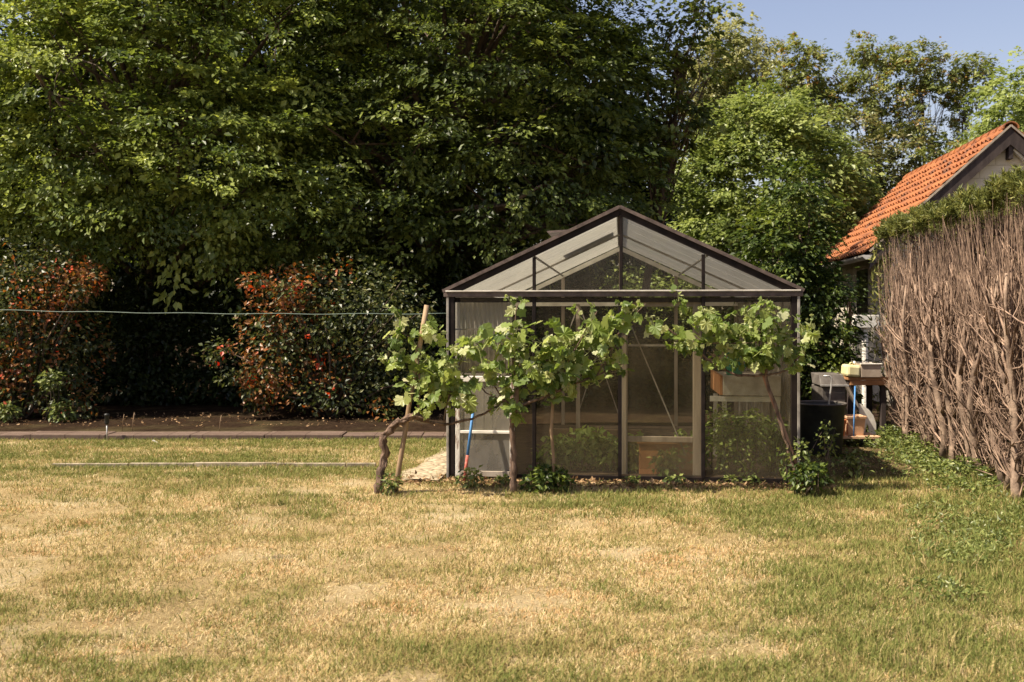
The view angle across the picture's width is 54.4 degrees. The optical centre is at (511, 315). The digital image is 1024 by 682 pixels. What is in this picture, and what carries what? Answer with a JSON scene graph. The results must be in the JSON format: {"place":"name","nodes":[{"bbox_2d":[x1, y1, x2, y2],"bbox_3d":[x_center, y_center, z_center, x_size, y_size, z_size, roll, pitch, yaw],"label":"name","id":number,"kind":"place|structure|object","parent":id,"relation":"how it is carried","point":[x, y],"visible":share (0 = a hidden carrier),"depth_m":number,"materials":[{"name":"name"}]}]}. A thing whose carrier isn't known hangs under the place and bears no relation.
{"place":"outdoors","nodes":[
{"label":"outdoors","id":0,"kind":"place"},
{"bbox_2d":[401,447,445,479],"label":"path","id":1,"kind":"structure","parent":0,"point":[434,466],"depth_m":9.70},
{"bbox_2d":[0,326,1023,681],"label":"ground","id":2,"kind":"structure","parent":0,"point":[596,414],"depth_m":6.42,"materials":[{"name":"plant"}]},
{"bbox_2d":[0,400,23,422],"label":"bed plant","id":3,"kind":"object","parent":2,"relation":"on","point":[8,407],"visible":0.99,"depth_m":13.69,"materials":[{"name":"green plant"}]},
{"bbox_2d":[0,0,96,358],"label":"evergreen tree","id":4,"kind":"object","parent":2,"relation":"on","point":[14,184],"visible":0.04,"depth_m":23.07,"materials":[{"name":"green plant"}]},
{"bbox_2d":[33,368,66,422],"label":"bed plant","id":5,"kind":"object","parent":2,"relation":"on","point":[52,377],"visible":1,"depth_m":13.66,"materials":[{"name":"green plant"}]},
{"bbox_2d":[42,397,78,422],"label":"bed plant","id":6,"kind":"object","parent":2,"relation":"on","point":[59,414],"visible":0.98,"depth_m":13.68,"materials":[{"name":"green plant"}]},
{"bbox_2d":[0,234,121,419],"bbox_3d":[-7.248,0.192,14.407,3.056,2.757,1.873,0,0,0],"label":"photinia bush","id":7,"kind":"object","parent":2,"relation":"on","point":[19,383],"visible":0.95,"depth_m":14.24,"materials":[{"name":"green plant"}]},
{"bbox_2d":[104,413,109,439],"bbox_3d":[-4.916,1.364,12.080,0.068,0.352,0.066,0,0,0],"label":"garden lamp","id":8,"kind":"object","parent":2,"relation":"on","point":[106,415],"visible":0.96,"depth_m":12.07,"materials":[{"name":"black plastic"}]},
{"bbox_2d":[0,0,264,374],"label":"evergreen tree","id":9,"kind":"object","parent":2,"relation":"on","point":[118,271],"visible":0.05,"depth_m":23.38,"materials":[{"name":"green plant"}]},
{"bbox_2d":[68,254,222,405],"bbox_3d":[-6.129,0.288,16.670,2.570,2.650,1.588,0,0,0],"label":"evergreen shrub","id":10,"kind":"object","parent":2,"relation":"on","point":[137,382],"visible":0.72,"depth_m":16.47,"materials":[{"name":"green plant"}]},
{"bbox_2d":[0,0,424,400],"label":"broadleaf tree","id":11,"kind":"object","parent":2,"relation":"on","point":[150,219],"visible":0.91,"depth_m":15.07,"materials":[{"name":"green plant"}]},
{"bbox_2d":[52,462,375,466],"bbox_3d":[-2.990,1.506,10.000,3.250,0.057,0.074,0,0,0],"label":"edging strip","id":12,"kind":"object","parent":2,"relation":"on","point":[243,464],"visible":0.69,"depth_m":9.99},
{"bbox_2d":[168,258,317,406],"bbox_3d":[-4.405,0.264,16.584,2.633,2.670,1.589,0,0,0],"label":"evergreen shrub","id":13,"kind":"object","parent":2,"relation":"on","point":[215,387],"visible":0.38,"depth_m":16.38,"materials":[{"name":"green plant"}]},
{"bbox_2d":[0,431,504,439],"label":"edging","id":14,"kind":"object","parent":2,"relation":"on","point":[100,435],"visible":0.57,"depth_m":12.17,"materials":[{"name":"concrete"}]},
{"bbox_2d":[134,0,416,372],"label":"evergreen tree","id":15,"kind":"object","parent":2,"relation":"on","point":[260,65],"visible":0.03,"depth_m":22.56,"materials":[{"name":"green plant"}]},
{"bbox_2d":[195,249,442,421],"bbox_3d":[-2.722,0.297,14.491,3.422,2.527,1.896,0,0,0],"label":"photinia bush","id":16,"kind":"object","parent":2,"relation":"on","point":[331,398],"visible":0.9,"depth_m":14.18,"materials":[{"name":"green plant"}]},
{"bbox_2d":[284,255,418,403],"bbox_3d":[-2.702,0.278,16.756,2.622,2.676,1.624,0,0,0],"label":"evergreen shrub","id":17,"kind":"object","parent":2,"relation":"on","point":[344,332],"visible":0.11,"depth_m":16.61,"materials":[{"name":"green plant"}]},
{"bbox_2d":[376,472,403,495],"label":"weed","id":18,"kind":"object","parent":2,"relation":"on","point":[392,486],"visible":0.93,"depth_m":8.39,"materials":[{"name":"green plant"}]},
{"bbox_2d":[394,305,428,493],"bbox_3d":[-0.868,0.741,8.521,0.324,1.665,0.061,0,0,-15],"label":"wooden stake","id":19,"kind":"object","parent":2,"relation":"on","point":[408,411],"visible":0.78,"depth_m":8.50,"materials":[{"name":"brown wood"}]},
{"bbox_2d":[0,410,850,493],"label":"leaf litter","id":20,"kind":"object","parent":2,"relation":"on","point":[643,483],"visible":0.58,"depth_m":8.92,"materials":[{"name":"brown plant"}]},
{"bbox_2d":[112,249,741,339],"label":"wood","id":21,"kind":"object","parent":2,"relation":"on","point":[613,261],"visible":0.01,"depth_m":54.55,"materials":[{"name":"plant"}]},
{"bbox_2d":[373,304,504,493],"bbox_3d":[-0.639,0.728,8.532,0.988,1.658,0.645,0,0,-30],"label":"grapevine","id":22,"kind":"object","parent":2,"relation":"on","point":[436,382],"visible":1,"depth_m":8.48,"materials":[{"name":"green plant"}]},
{"bbox_2d":[382,255,525,405],"bbox_3d":[-1.013,0.290,16.672,2.564,2.624,1.648,0,0,0],"label":"evergreen shrub","id":23,"kind":"object","parent":2,"relation":"on","point":[441,308],"visible":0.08,"depth_m":16.57,"materials":[{"name":"green plant"}]},
{"bbox_2d":[463,413,473,480],"bbox_3d":[-0.388,1.134,9.024,0.029,0.715,0.200,0,0,29],"label":"broom handle","id":24,"kind":"object","parent":2,"relation":"on","point":[468,445],"visible":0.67,"depth_m":9.01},
{"bbox_2d":[454,464,485,488],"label":"weed","id":25,"kind":"object","parent":2,"relation":"on","point":[470,477],"visible":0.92,"depth_m":8.71,"materials":[{"name":"green plant"}]},
{"bbox_2d":[226,0,717,355],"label":"broadleaf tree","id":26,"kind":"object","parent":2,"relation":"on","point":[441,188],"visible":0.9,"depth_m":15.73,"materials":[{"name":"green plant"}]},
{"bbox_2d":[326,0,620,358],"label":"evergreen tree","id":27,"kind":"object","parent":2,"relation":"on","point":[495,192],"visible":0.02,"depth_m":23.54,"materials":[{"name":"green plant"}]},
{"bbox_2d":[493,473,516,485],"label":"weed","id":28,"kind":"object","parent":2,"relation":"on","point":[498,478],"visible":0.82,"depth_m":8.91,"materials":[{"name":"green plant"}]},
{"bbox_2d":[0,436,1023,681],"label":"grass","id":29,"kind":"structure","parent":2,"relation":"on","point":[872,642],"depth_m":5.72,"materials":[{"name":"plant"}]},
{"bbox_2d":[518,463,575,493],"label":"ground bush","id":30,"kind":"object","parent":2,"relation":"on","point":[546,480],"visible":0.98,"depth_m":8.49,"materials":[{"name":"green plant"}]},
{"bbox_2d":[550,397,555,492],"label":"vine stem","id":31,"kind":"object","parent":2,"relation":"on","point":[551,436],"visible":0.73,"depth_m":8.52,"materials":[{"name":"brown plant"}]},
{"bbox_2d":[530,432,577,470],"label":"crop plant","id":32,"kind":"object","parent":2,"relation":"on","point":[559,447],"visible":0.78,"depth_m":9.65,"materials":[{"name":"green plant"}]},
{"bbox_2d":[468,294,645,493],"bbox_3d":[0.378,0.685,8.500,1.537,1.734,0.532,0,0,0],"label":"grapevine","id":33,"kind":"object","parent":2,"relation":"on","point":[558,354],"visible":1,"depth_m":8.45,"materials":[{"name":"green plant"}]},
{"bbox_2d":[511,260,617,408],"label":"evergreen shrub","id":34,"kind":"object","parent":2,"relation":"on","point":[581,284],"visible":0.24,"depth_m":16.37,"materials":[{"name":"green plant"}]},
{"bbox_2d":[477,1,703,365],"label":"evergreen tree","id":35,"kind":"object","parent":2,"relation":"on","point":[625,260],"visible":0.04,"depth_m":27.00,"materials":[{"name":"green plant"}]},
{"bbox_2d":[588,431,617,470],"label":"crop plant","id":36,"kind":"object","parent":2,"relation":"on","point":[612,454],"visible":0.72,"depth_m":9.60,"materials":[{"name":"green plant"}]},
{"bbox_2d":[442,205,804,484],"bbox_3d":[1.232,0.264,11.334,3.283,2.535,4.635,0,0,6],"label":"greenhouse","id":37,"kind":"object","parent":2,"relation":"on","point":[475,302],"visible":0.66,"depth_m":9.34,"materials":[{"name":"glass"}]},
{"bbox_2d":[19,310,445,314],"bbox_3d":[-3.002,-0.036,9.401,4.810,0.058,0.009,0,0,4],"label":"garden wire","id":38,"kind":"object","parent":37,"relation":"attached to","point":[220,313],"visible":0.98,"depth_m":9.37,"materials":[{"name":"grey metal"}]},
{"bbox_2d":[455,375,514,476],"bbox_3d":[-0.247,1.020,9.180,0.547,0.940,0.030,0,0,6],"label":"screen door","id":39,"kind":"structure","parent":37,"relation":"in","point":[457,414],"depth_m":9.18,"materials":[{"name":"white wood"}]},
{"bbox_2d":[558,424,610,470],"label":"crop plant","id":40,"kind":"object","parent":37,"relation":"in","point":[584,448],"visible":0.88,"depth_m":9.63,"materials":[{"name":"green plant"}]},
{"bbox_2d":[622,302,700,475],"bbox_3d":[1.360,0.660,9.143,0.740,1.600,0.077,0,0,6],"label":"door","id":41,"kind":"structure","parent":37,"relation":"in","point":[696,439],"depth_m":9.10,"materials":[{"name":"grey metal"}]},
{"bbox_2d":[637,442,692,474],"bbox_3d":[1.473,1.340,9.500,0.560,0.320,0.299,0,0,6],"label":"planter box","id":42,"kind":"object","parent":37,"relation":"in","point":[647,449],"visible":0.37,"depth_m":9.37,"materials":[{"name":"wood"}]},
{"bbox_2d":[705,403,741,473],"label":"crop plant","id":43,"kind":"object","parent":37,"relation":"in","point":[719,444],"visible":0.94,"depth_m":9.43,"materials":[{"name":"green plant"}]},
{"bbox_2d":[710,370,780,470],"bbox_3d":[2.286,1.030,9.991,0.670,0.910,1.005,0,0,6],"label":"potting bench","id":44,"kind":"object","parent":37,"relation":"in","point":[746,389],"visible":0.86,"depth_m":9.51,"materials":[{"name":"brown wood"}]},
{"bbox_2d":[723,351,754,374],"bbox_3d":[2.226,0.466,9.809,0.346,0.249,0.158,0,0,6],"label":"watering can","id":45,"kind":"object","parent":44,"relation":"on","point":[737,371],"visible":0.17,"depth_m":9.76,"materials":[{"name":"green plastic"}]},
{"bbox_2d":[723,407,774,475],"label":"crop plant","id":46,"kind":"object","parent":37,"relation":"in","point":[747,439],"visible":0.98,"depth_m":9.32,"materials":[{"name":"green plant"}]},
{"bbox_2d":[616,431,642,471],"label":"crop plant","id":47,"kind":"object","parent":2,"relation":"on","point":[633,459],"visible":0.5,"depth_m":9.52,"materials":[{"name":"green plant"}]},
{"bbox_2d":[620,475,641,484],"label":"weed","id":48,"kind":"object","parent":2,"relation":"on","point":[633,480],"visible":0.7,"depth_m":8.91,"materials":[{"name":"green plant"}]},
{"bbox_2d":[580,307,720,408],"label":"evergreen shrub","id":49,"kind":"object","parent":2,"relation":"on","point":[642,387],"visible":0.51,"depth_m":16.36,"materials":[{"name":"green plant"}]},
{"bbox_2d":[587,265,733,379],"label":"laurel shrub","id":50,"kind":"object","parent":2,"relation":"on","point":[652,286],"visible":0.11,"depth_m":23.32,"materials":[{"name":"green plant"}]},
{"bbox_2d":[646,446,684,475],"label":"crop plant","id":51,"kind":"object","parent":2,"relation":"on","point":[672,457],"visible":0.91,"depth_m":9.22,"materials":[{"name":"green plant"}]},
{"bbox_2d":[662,473,685,484],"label":"weed","id":52,"kind":"object","parent":2,"relation":"on","point":[672,478],"visible":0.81,"depth_m":8.93,"materials":[{"name":"green plant"}]},
{"bbox_2d":[660,428,692,467],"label":"crop plant","id":53,"kind":"object","parent":2,"relation":"on","point":[684,434],"visible":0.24,"depth_m":9.40,"materials":[{"name":"green plant"}]},
{"bbox_2d":[626,0,750,337],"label":"understorey tree","id":54,"kind":"object","parent":2,"relation":"on","point":[702,122],"visible":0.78,"depth_m":16.86,"materials":[{"name":"green plant"}]},
{"bbox_2d":[655,128,738,360],"bbox_3d":[5.822,-2.347,31.140,4.000,7.864,3.955,0,0,0],"label":"understorey tree","id":55,"kind":"object","parent":2,"relation":"on","point":[711,210],"depth_m":30.44,"materials":[{"name":"green plant"}]},
{"bbox_2d":[717,474,740,483],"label":"weed","id":56,"kind":"object","parent":2,"relation":"on","point":[733,479],"visible":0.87,"depth_m":8.93,"materials":[{"name":"green plant"}]},
{"bbox_2d":[643,284,820,493],"bbox_3d":[1.863,0.640,8.482,1.502,1.822,0.456,0,0,0],"label":"grapevine","id":57,"kind":"object","parent":2,"relation":"on","point":[763,355],"visible":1,"depth_m":8.46,"materials":[{"name":"green plant"}]},
{"bbox_2d":[667,2,802,349],"bbox_3d":[9.044,-5.499,40.067,5.598,14.154,4.249,0,0,0],"label":"airy tree","id":58,"kind":"object","parent":2,"relation":"on","point":[717,90],"visible":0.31,"depth_m":39.27,"materials":[{"name":"green plant"}]},
{"bbox_2d":[739,473,761,484],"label":"weed","id":59,"kind":"object","parent":2,"relation":"on","point":[751,478],"visible":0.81,"depth_m":8.92,"materials":[{"name":"green plant"}]},
{"bbox_2d":[653,76,892,347],"bbox_3d":[6.080,-1.952,22.795,5.889,7.109,5.054,0,0,0],"label":"bushy tree","id":60,"kind":"object","parent":2,"relation":"on","point":[799,137],"visible":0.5,"depth_m":22.00,"materials":[{"name":"green plant"}]},
{"bbox_2d":[756,414,789,474],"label":"crop plant","id":61,"kind":"object","parent":2,"relation":"on","point":[776,440],"visible":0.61,"depth_m":9.40,"materials":[{"name":"green plant"}]},
{"bbox_2d":[761,372,804,492],"bbox_3d":[2.311,0.985,8.520,0.419,1.178,0.051,0,0,0],"label":"wooden stake","id":62,"kind":"object","parent":2,"relation":"on","point":[788,440],"visible":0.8,"depth_m":8.51,"materials":[{"name":"brown wood"}]},
{"bbox_2d":[776,437,818,492],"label":"tall weed","id":63,"kind":"object","parent":2,"relation":"on","point":[804,453],"visible":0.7,"depth_m":8.48,"materials":[{"name":"green plant"}]},
{"bbox_2d":[724,152,872,413],"bbox_3d":[3.822,-0.240,13.279,1.980,3.862,1.967,0,0,0],"label":"ivy clad tree","id":64,"kind":"object","parent":2,"relation":"on","point":[805,268],"visible":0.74,"depth_m":12.84,"materials":[{"name":"green plant"}]},
{"bbox_2d":[781,459,834,496],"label":"ground bush","id":65,"kind":"object","parent":2,"relation":"on","point":[814,473],"visible":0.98,"depth_m":8.31,"materials":[{"name":"green plant"}]},
{"bbox_2d":[756,31,870,354],"bbox_3d":[11.525,-4.652,38.125,4.312,12.465,3.216,0,0,-17],"label":"airy tree","id":66,"kind":"object","parent":2,"relation":"on","point":[818,85],"visible":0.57,"depth_m":37.62,"materials":[{"name":"green plant"}]},
{"bbox_2d":[800,400,846,455],"bbox_3d":[3.382,1.230,10.900,0.555,0.559,0.555,0,0,0],"label":"water tub","id":67,"kind":"object","parent":2,"relation":"on","point":[814,414],"visible":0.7,"depth_m":10.70,"materials":[{"name":"grey plastic"}]},
{"bbox_2d":[809,419,839,485],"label":"tall weed","id":68,"kind":"object","parent":2,"relation":"on","point":[827,446],"visible":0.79,"depth_m":8.78,"materials":[{"name":"green plant"}]},
{"bbox_2d":[823,375,831,403],"bbox_3d":[3.491,1.092,11.074,0.099,0.865,0.168,0,0,0],"label":"metal handle","id":69,"kind":"object","parent":2,"relation":"on","point":[830,387],"visible":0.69,"depth_m":10.99,"materials":[{"name":"silver metal"}]},
{"bbox_2d":[811,372,848,444],"bbox_3d":[3.781,1.106,11.896,0.331,0.828,0.479,0,0,0],"label":"storage box","id":70,"kind":"object","parent":2,"relation":"on","point":[821,388],"visible":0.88,"depth_m":11.71,"materials":[{"name":"grey plastic"}]},
{"bbox_2d":[843,291,852,359],"bbox_3d":[4.340,0.598,13.002,0.463,1.850,0.117,0,0,-37],"label":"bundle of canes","id":71,"kind":"object","parent":2,"relation":"on","point":[850,314],"visible":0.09,"depth_m":13.07,"materials":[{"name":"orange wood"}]},
{"bbox_2d":[800,101,905,232],"bbox_3d":[9.862,-2.454,29.997,4.392,8.079,3.797,0,0,0],"label":"understorey tree","id":72,"kind":"object","parent":2,"relation":"on","point":[880,179],"visible":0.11,"depth_m":29.39,"materials":[{"name":"green plant"}]},
{"bbox_2d":[834,449,872,478],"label":"tall weed","id":73,"kind":"object","parent":2,"relation":"on","point":[852,459],"visible":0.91,"depth_m":9.26,"materials":[{"name":"green plant"}]},
{"bbox_2d":[843,432,880,446],"bbox_3d":[3.947,1.455,11.650,0.580,0.130,0.420,0,0,0],"label":"wooden tray","id":74,"kind":"object","parent":2,"relation":"on","point":[845,436],"visible":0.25,"depth_m":11.45,"materials":[{"name":"brown wood"}]},
{"bbox_2d":[853,386,855,435],"bbox_3d":[3.965,1.108,11.524,0.019,0.573,0.180,0,0,24],"label":"rod","id":75,"kind":"object","parent":74,"relation":"on","point":[854,412],"visible":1,"depth_m":11.48,"materials":[{"name":"blue metal"}]},
{"bbox_2d":[845,414,866,434],"bbox_3d":[3.984,1.278,11.620,0.236,0.225,0.236,0,0,0],"label":"square pot","id":76,"kind":"object","parent":74,"relation":"on","point":[859,423],"visible":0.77,"depth_m":11.52,"materials":[{"name":"ceramic"}]},
{"bbox_2d":[852,315,878,406],"bbox_3d":[5.284,0.757,14.900,0.360,1.526,0.160,0,0,0],"label":"porch frame","id":77,"kind":"object","parent":2,"relation":"on","point":[865,329],"visible":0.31,"depth_m":14.86,"materials":[{"name":"white paint"}]},
{"bbox_2d":[843,376,888,435],"bbox_3d":[4.289,1.116,12.416,0.623,0.809,0.668,0,0,0],"label":"workbench","id":78,"kind":"object","parent":2,"relation":"on","point":[868,382],"visible":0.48,"depth_m":12.19,"materials":[{"name":"orange wood"}]},
{"bbox_2d":[841,361,860,376],"bbox_3d":[4.168,0.655,12.250,0.176,0.197,0.260,0,0,0],"label":"canister","id":79,"kind":"object","parent":78,"relation":"on","point":[851,370],"visible":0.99,"depth_m":12.13,"materials":[{"name":"white paint"}]},
{"bbox_2d":[852,362,882,376],"bbox_3d":[4.374,0.668,12.300,0.270,0.169,0.378,0,0,0],"label":"plastic crate","id":80,"kind":"object","parent":78,"relation":"on","point":[869,369],"visible":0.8,"depth_m":12.12,"materials":[{"name":"white paint"}]},
{"bbox_2d":[859,403,875,440],"bbox_3d":[4.218,1.265,11.815,0.202,0.444,0.030,0,0,0],"label":"curved board","id":81,"kind":"object","parent":2,"relation":"on","point":[870,422],"visible":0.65,"depth_m":11.80,"materials":[{"name":"white paint"}]},
{"bbox_2d":[828,30,917,195],"bbox_3d":[13.435,-4.532,37.091,3.382,12.212,2.718,0,0,0],"label":"airy tree","id":82,"kind":"object","parent":2,"relation":"on","point":[866,61],"visible":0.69,"depth_m":36.77,"materials":[{"name":"green plant"}]},
{"bbox_2d":[852,110,950,197],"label":"understorey tree","id":83,"kind":"object","parent":2,"relation":"on","point":[911,163],"visible":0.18,"depth_m":30.38,"materials":[{"name":"green plant"}]},
{"bbox_2d":[870,35,979,166],"bbox_3d":[14.914,-4.230,35.963,3.975,11.620,2.512,0,0,0],"label":"airy tree","id":84,"kind":"object","parent":2,"relation":"on","point":[926,82],"visible":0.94,"depth_m":35.72,"materials":[{"name":"green plant"}]},
{"bbox_2d":[833,419,1023,516],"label":"ground cover","id":85,"kind":"object","parent":2,"relation":"on","point":[936,462],"visible":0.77,"depth_m":9.60,"materials":[{"name":"green plant"}]},
{"bbox_2d":[886,118,983,180],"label":"understorey tree","id":86,"kind":"object","parent":2,"relation":"on","point":[924,149],"visible":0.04,"depth_m":31.79,"materials":[{"name":"green plant"}]},
{"bbox_2d":[862,162,1023,498],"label":"hedge","id":87,"kind":"object","parent":2,"relation":"on","point":[953,311],"visible":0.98,"depth_m":9.82,"materials":[{"name":"brown plant"}]},
{"bbox_2d":[900,496,1023,603],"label":"broadleaf weeds","id":88,"kind":"object","parent":2,"relation":"on","point":[1000,532],"visible":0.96,"depth_m":6.63,"materials":[{"name":"green plant"}]},
{"bbox_2d":[925,51,1001,158],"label":"airy tree","id":89,"kind":"object","parent":2,"relation":"on","point":[956,122],"visible":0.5,"depth_m":35.80,"materials":[{"name":"green plant"}]},
{"bbox_2d":[957,46,1023,145],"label":"broadleaf tree","id":90,"kind":"object","parent":2,"relation":"on","point":[997,111],"visible":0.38,"depth_m":27.42,"materials":[{"name":"green plant"}]},
{"bbox_2d":[0,0,1023,312],"label":"sky","id":91,"kind":"structure","parent":0,"point":[969,26],"materials":[{"name":"blue"}]},
{"bbox_2d":[815,121,1023,405],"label":"house","id":92,"kind":"structure","parent":0,"point":[978,160],"depth_m":17.45,"materials":[{"name":"tile"}]},
{"bbox_2d":[857,266,871,314],"bbox_3d":[6.542,-0.430,18.504,0.071,0.950,1.000,0,0,7],"label":"window","id":93,"kind":"structure","parent":92,"relation":"in","point":[864,272],"depth_m":18.30,"materials":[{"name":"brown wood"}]}
]}

